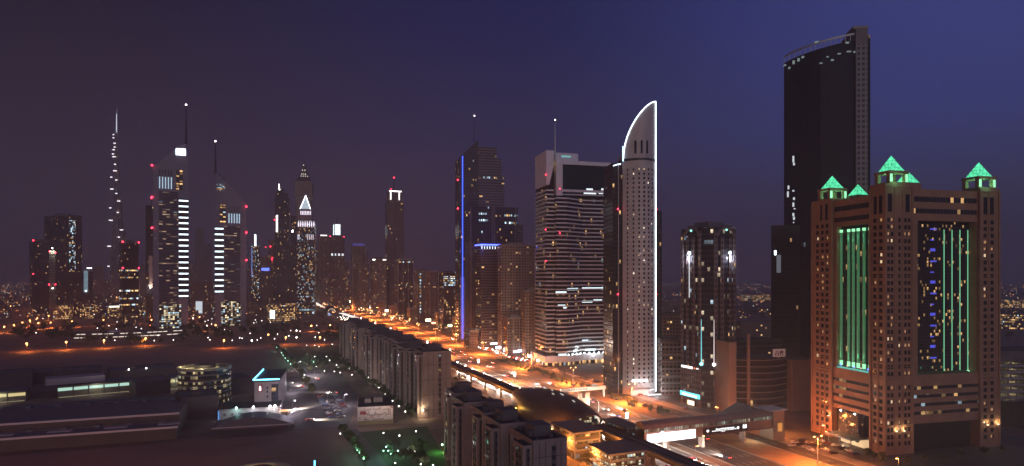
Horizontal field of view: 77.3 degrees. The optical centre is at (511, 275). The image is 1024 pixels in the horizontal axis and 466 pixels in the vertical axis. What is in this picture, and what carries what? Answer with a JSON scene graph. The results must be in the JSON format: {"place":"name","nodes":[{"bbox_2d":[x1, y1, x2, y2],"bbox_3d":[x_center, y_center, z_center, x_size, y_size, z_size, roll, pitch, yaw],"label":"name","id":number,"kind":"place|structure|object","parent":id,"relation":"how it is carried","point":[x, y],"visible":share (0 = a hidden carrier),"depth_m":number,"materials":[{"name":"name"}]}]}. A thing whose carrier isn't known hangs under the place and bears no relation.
{"place":"outdoors","nodes":[
{"label":"outdoors","id":0,"kind":"place"},
{"bbox_2d":[0,386,29,402],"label":"hall front","id":1,"kind":"structure","parent":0,"point":[14,394],"depth_m":457.38,"materials":[{"name":"grey"}]},
{"bbox_2d":[29,239,48,313],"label":"office tower","id":2,"kind":"structure","parent":0,"point":[38,276],"depth_m":1533.38,"materials":[{"name":"grey glass"}]},
{"bbox_2d":[48,248,55,314],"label":"louvred tower","id":3,"kind":"structure","parent":0,"point":[51,284],"depth_m":1459.17,"materials":[{"name":"concrete"}]},
{"bbox_2d":[45,373,130,398],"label":"hall front","id":4,"kind":"structure","parent":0,"point":[68,386],"depth_m":483.16,"materials":[{"name":"grey"}]},
{"bbox_2d":[93,262,104,294],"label":"hazy tower","id":5,"kind":"structure","parent":0,"point":[98,279],"depth_m":2501.49,"materials":[{"name":"concrete"}]},
{"bbox_2d":[107,114,124,295],"bbox_3d":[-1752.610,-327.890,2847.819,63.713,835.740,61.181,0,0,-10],"label":"supertall tower","id":6,"kind":"structure","parent":0,"point":[118,233],"depth_m":2832.76,"materials":[{"name":"grey glass"}]},
{"bbox_2d":[119,240,139,320],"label":"office tower","id":7,"kind":"structure","parent":0,"point":[129,268],"depth_m":1279.90,"materials":[{"name":"grey glass"}]},
{"bbox_2d":[146,198,152,321],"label":"slim dark tower","id":8,"kind":"structure","parent":0,"point":[149,264],"depth_m":1240.10,"materials":[{"name":"grey glass"}]},
{"bbox_2d":[0,339,338,355],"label":"cross road","id":9,"kind":"structure","parent":0,"point":[163,347],"depth_m":815.80,"materials":[{"name":"asphalt"}]},
{"bbox_2d":[188,261,194,298],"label":"hazy tower","id":10,"kind":"structure","parent":0,"point":[191,271],"depth_m":2498.49,"materials":[{"name":"concrete"}]},
{"bbox_2d":[195,228,203,281],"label":"hazy tower","id":11,"kind":"structure","parent":0,"point":[199,254],"depth_m":2999.57,"materials":[{"name":"concrete"}]},
{"bbox_2d":[204,244,211,281],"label":"hazy tower","id":12,"kind":"structure","parent":0,"point":[207,262],"depth_m":3101.94,"materials":[{"name":"concrete"}]},
{"bbox_2d":[0,419,443,455],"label":"front road","id":13,"kind":"structure","parent":0,"point":[253,431],"depth_m":370.06,"materials":[{"name":"asphalt"}]},
{"bbox_2d":[251,234,259,299],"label":"needle tower","id":14,"kind":"structure","parent":0,"point":[255,272],"depth_m":1900.58,"materials":[{"name":"grey glass"}]},
{"bbox_2d":[268,240,274,301],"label":"beacon tower","id":15,"kind":"structure","parent":0,"point":[271,243],"depth_m":1851.05,"materials":[{"name":"concrete"}]},
{"bbox_2d":[273,188,290,301],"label":"dark spired tower","id":16,"kind":"structure","parent":0,"point":[282,269],"depth_m":1600.29,"materials":[{"name":"grey glass"}]},
{"bbox_2d":[291,216,296,301],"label":"plain dark tower","id":17,"kind":"structure","parent":0,"point":[293,258],"depth_m":1641.37,"materials":[{"name":"black glass"}]},
{"bbox_2d":[271,344,326,420],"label":"avenue road","id":18,"kind":"structure","parent":0,"point":[300,398],"depth_m":489.61,"materials":[{"name":"asphalt"}]},
{"bbox_2d":[285,345,338,372],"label":"lawn","id":19,"kind":"structure","parent":0,"point":[298,353],"depth_m":752.12,"materials":[{"name":"green plant"}]},
{"bbox_2d":[339,429,386,465],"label":"path","id":20,"kind":"structure","parent":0,"point":[375,459],"depth_m":326.04,"materials":[{"name":"concrete"}]},
{"bbox_2d":[414,269,425,319],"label":"roadside tower","id":21,"kind":"structure","parent":0,"point":[420,290],"depth_m":1305.49,"materials":[{"name":"concrete"}]},
{"bbox_2d":[426,270,437,321],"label":"roadside tower","id":22,"kind":"structure","parent":0,"point":[431,292],"depth_m":1258.89,"materials":[{"name":"concrete"}]},
{"bbox_2d":[316,312,589,464],"bbox_3d":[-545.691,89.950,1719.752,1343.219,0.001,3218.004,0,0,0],"label":"viaduct side road","id":23,"kind":"structure","parent":0,"point":[586,460],"depth_m":1161.43,"materials":[{"name":"asphalt"}]},
{"bbox_2d":[442,381,504,465],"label":"apartment terrace","id":24,"kind":"structure","parent":0,"point":[466,404],"depth_m":292.30,"materials":[{"name":"concrete"}]},
{"bbox_2d":[415,325,574,366],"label":"forecourt ground","id":25,"kind":"structure","parent":0,"point":[439,331],"depth_m":1036.26,"materials":[{"name":"concrete"}]},
{"bbox_2d":[474,244,499,347],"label":"blue crowned block","id":26,"kind":"structure","parent":25,"relation":"on","point":[486,293],"depth_m":800.97,"materials":[{"name":"concrete"}]},
{"bbox_2d":[504,314,521,355],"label":"beige apartment block","id":27,"kind":"structure","parent":25,"relation":"on","point":[512,332],"depth_m":722.61,"materials":[{"name":"concrete"}]},
{"bbox_2d":[497,243,534,351],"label":"beige apartment block","id":28,"kind":"structure","parent":25,"relation":"on","point":[516,268],"depth_m":754.22,"materials":[{"name":"concrete"}]},
{"bbox_2d":[521,288,535,357],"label":"beige apartment block","id":29,"kind":"structure","parent":25,"relation":"on","point":[528,319],"depth_m":703.00,"materials":[{"name":"concrete"}]},
{"bbox_2d":[0,281,1023,465],"bbox_3d":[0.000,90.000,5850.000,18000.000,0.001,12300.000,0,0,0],"label":"ground","id":30,"kind":"structure","parent":0,"point":[38,341],"depth_m":840.07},
{"bbox_2d":[0,368,33,387],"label":"exhibition shed","id":31,"kind":"structure","parent":30,"relation":"on","point":[20,377],"depth_m":512.52,"materials":[{"name":"concrete"}]},
{"bbox_2d":[12,306,31,319],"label":"office block","id":32,"kind":"structure","parent":30,"relation":"on","point":[22,312],"depth_m":1327.91,"materials":[{"name":"concrete"}]},
{"bbox_2d":[44,214,81,304],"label":"office tower","id":33,"kind":"structure","parent":30,"relation":"on","point":[63,234],"depth_m":1626.43,"materials":[{"name":"black glass"}]},
{"bbox_2d":[53,304,73,319],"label":"office block","id":34,"kind":"structure","parent":30,"relation":"on","point":[63,311],"depth_m":1327.06,"materials":[{"name":"concrete"}]},
{"bbox_2d":[33,365,101,384],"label":"exhibition shed","id":35,"kind":"structure","parent":30,"relation":"on","point":[40,375],"depth_m":546.33,"materials":[{"name":"concrete"}]},
{"bbox_2d":[67,268,92,315],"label":"lit tower","id":36,"kind":"structure","parent":30,"relation":"on","point":[79,287],"depth_m":1445.86,"materials":[{"name":"grey glass"}]},
{"bbox_2d":[80,303,97,318],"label":"office block","id":37,"kind":"structure","parent":30,"relation":"on","point":[88,310],"depth_m":1341.60,"materials":[{"name":"concrete"}]},
{"bbox_2d":[0,420,180,451],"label":"exhibition hall","id":38,"kind":"structure","parent":30,"relation":"on","point":[67,436],"depth_m":341.12,"materials":[{"name":"grey metal"}]},
{"bbox_2d":[0,395,187,431],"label":"exhibition hall","id":39,"kind":"structure","parent":30,"relation":"on","point":[43,416],"depth_m":367.88,"materials":[{"name":"metal"}]},
{"bbox_2d":[108,304,118,318],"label":"office block","id":40,"kind":"structure","parent":30,"relation":"on","point":[113,310],"depth_m":1355.52,"materials":[{"name":"concrete"}]},
{"bbox_2d":[67,328,188,341],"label":"curved pavilion","id":41,"kind":"structure","parent":30,"relation":"on","point":[153,334],"depth_m":913.04,"materials":[{"name":"concrete"}]},
{"bbox_2d":[107,363,175,378],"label":"exhibition shed","id":42,"kind":"structure","parent":30,"relation":"on","point":[166,369],"depth_m":563.45,"materials":[{"name":"concrete"}]},
{"bbox_2d":[140,264,145,296],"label":"hazy tower","id":43,"kind":"structure","parent":30,"relation":"on","point":[142,280],"depth_m":2601.00,"materials":[{"name":"concrete"}]},
{"bbox_2d":[0,345,287,385],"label":"vacant lot","id":44,"kind":"structure","parent":30,"relation":"on","point":[249,360],"depth_m":689.12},
{"bbox_2d":[128,375,170,396],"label":"exhibition shed","id":45,"kind":"structure","parent":30,"relation":"on","point":[149,385],"depth_m":485.49,"materials":[{"name":"concrete"}]},
{"bbox_2d":[151,104,187,329],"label":"triangular tower","id":46,"kind":"structure","parent":30,"relation":"on","point":[170,238],"depth_m":1049.26,"materials":[{"name":"grey glass"}]},
{"bbox_2d":[0,430,359,465],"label":"sand lot","id":47,"kind":"structure","parent":30,"relation":"on","point":[328,448],"depth_m":322.50,"materials":[{"name":"sand"}]},
{"bbox_2d":[241,462,290,465],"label":"drum office","id":48,"kind":"structure","parent":47,"relation":"on","point":[269,464],"depth_m":285.70,"materials":[{"name":"grey glass"}]},
{"bbox_2d":[175,388,218,418],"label":"exhibition shed","id":49,"kind":"structure","parent":30,"relation":"on","point":[202,403],"depth_m":408.74,"materials":[{"name":"concrete"}]},
{"bbox_2d":[191,281,212,313],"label":"office block","id":50,"kind":"structure","parent":30,"relation":"on","point":[202,297],"depth_m":1510.94,"materials":[{"name":"concrete"}]},
{"bbox_2d":[177,363,231,404],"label":"drum office","id":51,"kind":"structure","parent":30,"relation":"on","point":[215,377],"depth_m":443.35,"materials":[{"name":"grey glass"}]},
{"bbox_2d":[214,140,246,325],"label":"triangular tower","id":52,"kind":"structure","parent":30,"relation":"on","point":[230,253],"depth_m":1148.58,"materials":[{"name":"grey glass"}]},
{"bbox_2d":[231,372,249,394],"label":"exhibition shed","id":53,"kind":"structure","parent":30,"relation":"on","point":[240,383],"depth_m":488.08,"materials":[{"name":"concrete"}]},
{"bbox_2d":[211,411,295,429],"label":"domed forehall","id":54,"kind":"object","parent":30,"relation":"on","point":[257,419],"visible":1,"depth_m":381.54,"materials":[{"name":"concrete"}]},
{"bbox_2d":[247,300,261,319],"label":"office block","id":55,"kind":"structure","parent":30,"relation":"on","point":[254,309],"depth_m":1322.20,"materials":[{"name":"concrete"}]},
{"bbox_2d":[218,400,290,419],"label":"white hall","id":56,"kind":"structure","parent":30,"relation":"on","point":[226,410],"depth_m":409.43,"materials":[{"name":"concrete"}]},
{"bbox_2d":[260,257,270,307],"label":"blue sign block","id":57,"kind":"structure","parent":30,"relation":"on","point":[265,280],"depth_m":1800.41,"materials":[{"name":"concrete"}]},
{"bbox_2d":[253,369,286,401],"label":"blue edged building","id":58,"kind":"structure","parent":30,"relation":"on","point":[269,384],"depth_m":431.07,"materials":[{"name":"concrete"}]},
{"bbox_2d":[267,302,296,321],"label":"office block","id":59,"kind":"structure","parent":30,"relation":"on","point":[281,311],"depth_m":1266.29,"materials":[{"name":"concrete"}]},
{"bbox_2d":[294,160,313,219],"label":"belfry tower","id":60,"kind":"structure","parent":30,"relation":"on","point":[304,184],"depth_m":1719.40,"materials":[{"name":"concrete"}]},
{"bbox_2d":[297,195,315,313],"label":"lit pyramid tower","id":61,"kind":"structure","parent":30,"relation":"on","point":[306,263],"depth_m":1500.89,"materials":[{"name":"grey glass"}]},
{"bbox_2d":[280,368,357,425],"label":"forecourt","id":62,"kind":"structure","parent":30,"relation":"on","point":[338,382],"depth_m":469.79,"materials":[{"name":"concrete"}]},
{"bbox_2d":[318,235,328,305],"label":"roadside tower","id":63,"kind":"structure","parent":30,"relation":"on","point":[323,264],"depth_m":1900.84,"materials":[{"name":"concrete"}]},
{"bbox_2d":[329,224,344,304],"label":"lantern tower","id":64,"kind":"structure","parent":30,"relation":"on","point":[336,249],"depth_m":1978.20,"materials":[{"name":"concrete"}]},
{"bbox_2d":[351,243,365,310],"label":"roadside tower","id":65,"kind":"structure","parent":30,"relation":"on","point":[358,253],"depth_m":1665.42,"materials":[{"name":"concrete"}]},
{"bbox_2d":[354,264,369,311],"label":"roadside tower","id":66,"kind":"structure","parent":30,"relation":"on","point":[362,285],"depth_m":1593.97,"materials":[{"name":"concrete"}]},
{"bbox_2d":[339,317,402,386],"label":"apartment terrace","id":67,"kind":"structure","parent":30,"relation":"on","point":[362,343],"depth_m":578.53,"materials":[{"name":"concrete"}]},
{"bbox_2d":[357,395,392,424],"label":"advert building","id":68,"kind":"structure","parent":30,"relation":"on","point":[376,409],"depth_m":389.25,"materials":[{"name":"concrete"}]},
{"bbox_2d":[368,257,387,313],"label":"roadside tower","id":69,"kind":"structure","parent":30,"relation":"on","point":[378,278],"depth_m":1506.90,"materials":[{"name":"concrete"}]},
{"bbox_2d":[385,177,403,304],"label":"spired tower","id":70,"kind":"structure","parent":30,"relation":"on","point":[394,226],"depth_m":1639.31,"materials":[{"name":"concrete"}]},
{"bbox_2d":[360,426,444,465],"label":"planted lot","id":71,"kind":"structure","parent":30,"relation":"on","point":[378,443],"depth_m":343.65,"materials":[{"name":"green plant"}]},
{"bbox_2d":[395,258,412,317],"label":"roadside tower","id":72,"kind":"structure","parent":30,"relation":"on","point":[403,284],"depth_m":1373.42,"materials":[{"name":"brown glass"}]},
{"bbox_2d":[386,334,450,418],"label":"apartment terrace","id":73,"kind":"structure","parent":30,"relation":"on","point":[418,375],"depth_m":410.87,"materials":[{"name":"concrete"}]},
{"bbox_2d":[436,271,454,328],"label":"roadside tower","id":74,"kind":"structure","parent":30,"relation":"on","point":[447,295],"depth_m":1095.51,"materials":[{"name":"brown glass"}]},
{"bbox_2d":[455,115,522,342],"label":"blue edged tower","id":75,"kind":"structure","parent":30,"relation":"on","point":[483,215],"depth_m":871.49,"materials":[{"name":"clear glass"}]},
{"bbox_2d":[0,282,1023,318],"bbox_3d":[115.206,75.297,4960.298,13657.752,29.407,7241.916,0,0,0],"label":"city","id":76,"kind":"object","parent":30,"relation":"on","point":[13,299],"visible":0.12,"depth_m":2050.15,"materials":[{"name":"concrete"}]},
{"bbox_2d":[530,127,610,366],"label":"banded tower","id":77,"kind":"structure","parent":30,"relation":"on","point":[569,259],"depth_m":650.92,"materials":[{"name":"grey glass"}]},
{"bbox_2d":[314,306,829,465],"bbox_3d":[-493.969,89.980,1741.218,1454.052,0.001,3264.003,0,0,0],"label":"highway roadbed","id":78,"kind":"structure","parent":30,"relation":"on","point":[770,452],"depth_m":451.43,"materials":[{"name":"asphalt"}]},
{"bbox_2d":[338,261,349,308],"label":"roadside tower","id":79,"kind":"structure","parent":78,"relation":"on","point":[344,284],"depth_m":1745.69,"materials":[{"name":"concrete"}]},
{"bbox_2d":[451,360,517,397],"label":"metro viaduct","id":80,"kind":"object","parent":78,"relation":"on","point":[494,382],"visible":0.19,"depth_m":504.67,"materials":[{"name":"concrete"}]},
{"bbox_2d":[325,306,784,465],"bbox_3d":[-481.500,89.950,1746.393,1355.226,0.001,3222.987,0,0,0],"label":"carriageway","id":81,"kind":"structure","parent":78,"relation":"on","point":[735,453],"depth_m":421.54,"materials":[{"name":"asphalt"}]},
{"bbox_2d":[339,318,780,465],"bbox_3d":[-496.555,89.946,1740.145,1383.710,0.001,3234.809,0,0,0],"label":"road markings","id":82,"kind":"object","parent":81,"relation":"on","point":[614,414],"visible":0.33,"depth_m":409.53,"materials":[{"name":"paint"}]},
{"bbox_2d":[560,385,605,395],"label":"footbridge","id":83,"kind":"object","parent":81,"relation":"on","point":[603,387],"visible":0.9,"depth_m":471.56,"materials":[{"name":"concrete"}]},
{"bbox_2d":[508,386,601,437],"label":"metro station","id":84,"kind":"object","parent":78,"relation":"on","point":[549,406],"visible":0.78,"depth_m":366.33,"materials":[{"name":"brown metal"}]},
{"bbox_2d":[551,419,601,459],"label":"station building","id":85,"kind":"structure","parent":78,"relation":"on","point":[580,435],"depth_m":316.88,"materials":[{"name":"concrete"}]},
{"bbox_2d":[319,305,857,465],"bbox_3d":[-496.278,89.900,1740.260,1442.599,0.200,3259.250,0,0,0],"label":"kerb","id":86,"kind":"structure","parent":78,"relation":"on","point":[621,407],"depth_m":417.80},
{"bbox_2d":[592,422,706,465],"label":"metro viaduct","id":87,"kind":"object","parent":78,"relation":"on","point":[660,453],"visible":0.87,"depth_m":296.46,"materials":[{"name":"concrete"}]},
{"bbox_2d":[662,312,680,337],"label":"block","id":88,"kind":"structure","parent":30,"relation":"on","point":[671,323],"depth_m":628.06,"materials":[{"name":"concrete"}]},
{"bbox_2d":[662,300,680,311],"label":"block","id":89,"kind":"structure","parent":30,"relation":"on","point":[667,305],"depth_m":1612.37,"materials":[{"name":"concrete"}]},
{"bbox_2d":[635,402,787,458],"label":"footbridge","id":90,"kind":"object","parent":30,"relation":"on","point":[767,421],"visible":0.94,"depth_m":337.50,"materials":[{"name":"concrete"}]},
{"bbox_2d":[736,320,770,337],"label":"block","id":91,"kind":"structure","parent":30,"relation":"on","point":[756,328],"depth_m":883.73,"materials":[{"name":"concrete"}]},
{"bbox_2d":[741,294,770,301],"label":"block","id":92,"kind":"structure","parent":30,"relation":"on","point":[756,297],"depth_m":2245.42,"materials":[{"name":"concrete"}]},
{"bbox_2d":[715,334,810,410],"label":"curved office","id":93,"kind":"structure","parent":30,"relation":"on","point":[753,372],"depth_m":424.84,"materials":[{"name":"beige glass"}]},
{"bbox_2d":[1001,298,1023,308],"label":"block","id":94,"kind":"structure","parent":30,"relation":"on","point":[1013,303],"depth_m":1731.54,"materials":[{"name":"concrete"}]},
{"bbox_2d":[1001,346,1023,400],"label":"car park","id":95,"kind":"structure","parent":30,"relation":"on","point":[1012,372],"depth_m":401.23,"materials":[{"name":"concrete"}]},
{"bbox_2d":[1001,400,1023,428],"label":"annex","id":96,"kind":"object","parent":30,"relation":"on","point":[1012,412],"visible":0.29,"depth_m":383.81,"materials":[{"name":"concrete"}]},
{"bbox_2d":[1001,313,1023,329],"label":"block","id":97,"kind":"structure","parent":30,"relation":"on","point":[1013,321],"depth_m":1074.68,"materials":[{"name":"concrete"}]},
{"bbox_2d":[0,0,1023,280],"label":"sky","id":98,"kind":"structure","parent":0,"point":[367,93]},
{"bbox_2d":[316,307,718,465],"bbox_3d":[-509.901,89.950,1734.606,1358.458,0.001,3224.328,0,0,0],"label":"carriageway","id":99,"kind":"structure","parent":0,"point":[673,449],"depth_m":485.54,"materials":[{"name":"asphalt"}]},
{"bbox_2d":[602,417,635,440],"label":"station building","id":100,"kind":"structure","parent":99,"relation":"on","point":[627,426],"depth_m":336.47,"materials":[{"name":"concrete"}]},
{"bbox_2d":[481,406,566,465],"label":"apartment terrace","id":101,"kind":"structure","parent":0,"point":[511,436],"depth_m":246.77,"materials":[{"name":"concrete"}]},
{"bbox_2d":[350,308,855,465],"bbox_3d":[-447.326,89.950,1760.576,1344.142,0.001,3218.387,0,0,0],"label":"service road","id":102,"kind":"structure","parent":0,"point":[808,454],"depth_m":415.45,"materials":[{"name":"asphalt"}]},
{"bbox_2d":[464,328,477,348],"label":"shop block","id":103,"kind":"structure","parent":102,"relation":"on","point":[470,338],"depth_m":791.40,"materials":[{"name":"concrete"}]},
{"bbox_2d":[350,307,876,465],"bbox_3d":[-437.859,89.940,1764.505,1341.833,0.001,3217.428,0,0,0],"label":"pavement","id":104,"kind":"structure","parent":0,"point":[835,455],"depth_m":430.96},
{"bbox_2d":[587,439,646,465],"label":"station building","id":105,"kind":"structure","parent":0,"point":[623,452],"depth_m":292.61,"materials":[{"name":"beige glass"}]},
{"bbox_2d":[554,364,696,407],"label":"forecourt ground","id":106,"kind":"structure","parent":0,"point":[595,372],"depth_m":584.18,"materials":[{"name":"concrete"}]},
{"bbox_2d":[603,101,661,395],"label":"sail tower","id":107,"kind":"structure","parent":106,"relation":"on","point":[632,274],"depth_m":487.00,"materials":[{"name":"metal"}]},
{"bbox_2d":[627,168,652,310],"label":"window","id":108,"kind":"structure","parent":107,"relation":"in","point":[633,168],"depth_m":483.88,"materials":[{"name":"black glass"}]},
{"bbox_2d":[657,336,680,394],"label":"block","id":109,"kind":"structure","parent":106,"relation":"on","point":[668,365],"depth_m":482.30,"materials":[{"name":"concrete"}]},
{"bbox_2d":[680,222,735,408],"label":"granite tower","id":110,"kind":"structure","parent":106,"relation":"on","point":[708,284],"depth_m":438.63,"materials":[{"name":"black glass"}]},
{"bbox_2d":[688,407,804,433],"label":"forecourt ground","id":111,"kind":"structure","parent":0,"point":[788,429],"depth_m":421.63,"materials":[{"name":"concrete"}]},
{"bbox_2d":[771,25,869,357],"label":"glass skyscraper","id":112,"kind":"structure","parent":0,"point":[826,113],"depth_m":514.10,"materials":[{"name":"glass"}]},
{"bbox_2d":[784,430,1023,465],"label":"forecourt ground","id":113,"kind":"structure","parent":0,"point":[1012,454],"depth_m":322.46,"materials":[{"name":"concrete"}]},
{"bbox_2d":[811,156,1000,454],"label":"grand hotel","id":114,"kind":"structure","parent":113,"relation":"on","point":[905,313],"depth_m":335.49,"materials":[{"name":"stone"}]},
{"bbox_2d":[816,194,993,438],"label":"window","id":115,"kind":"structure","parent":114,"relation":"in","point":[889,195],"depth_m":335.75,"materials":[{"name":"black glass"}]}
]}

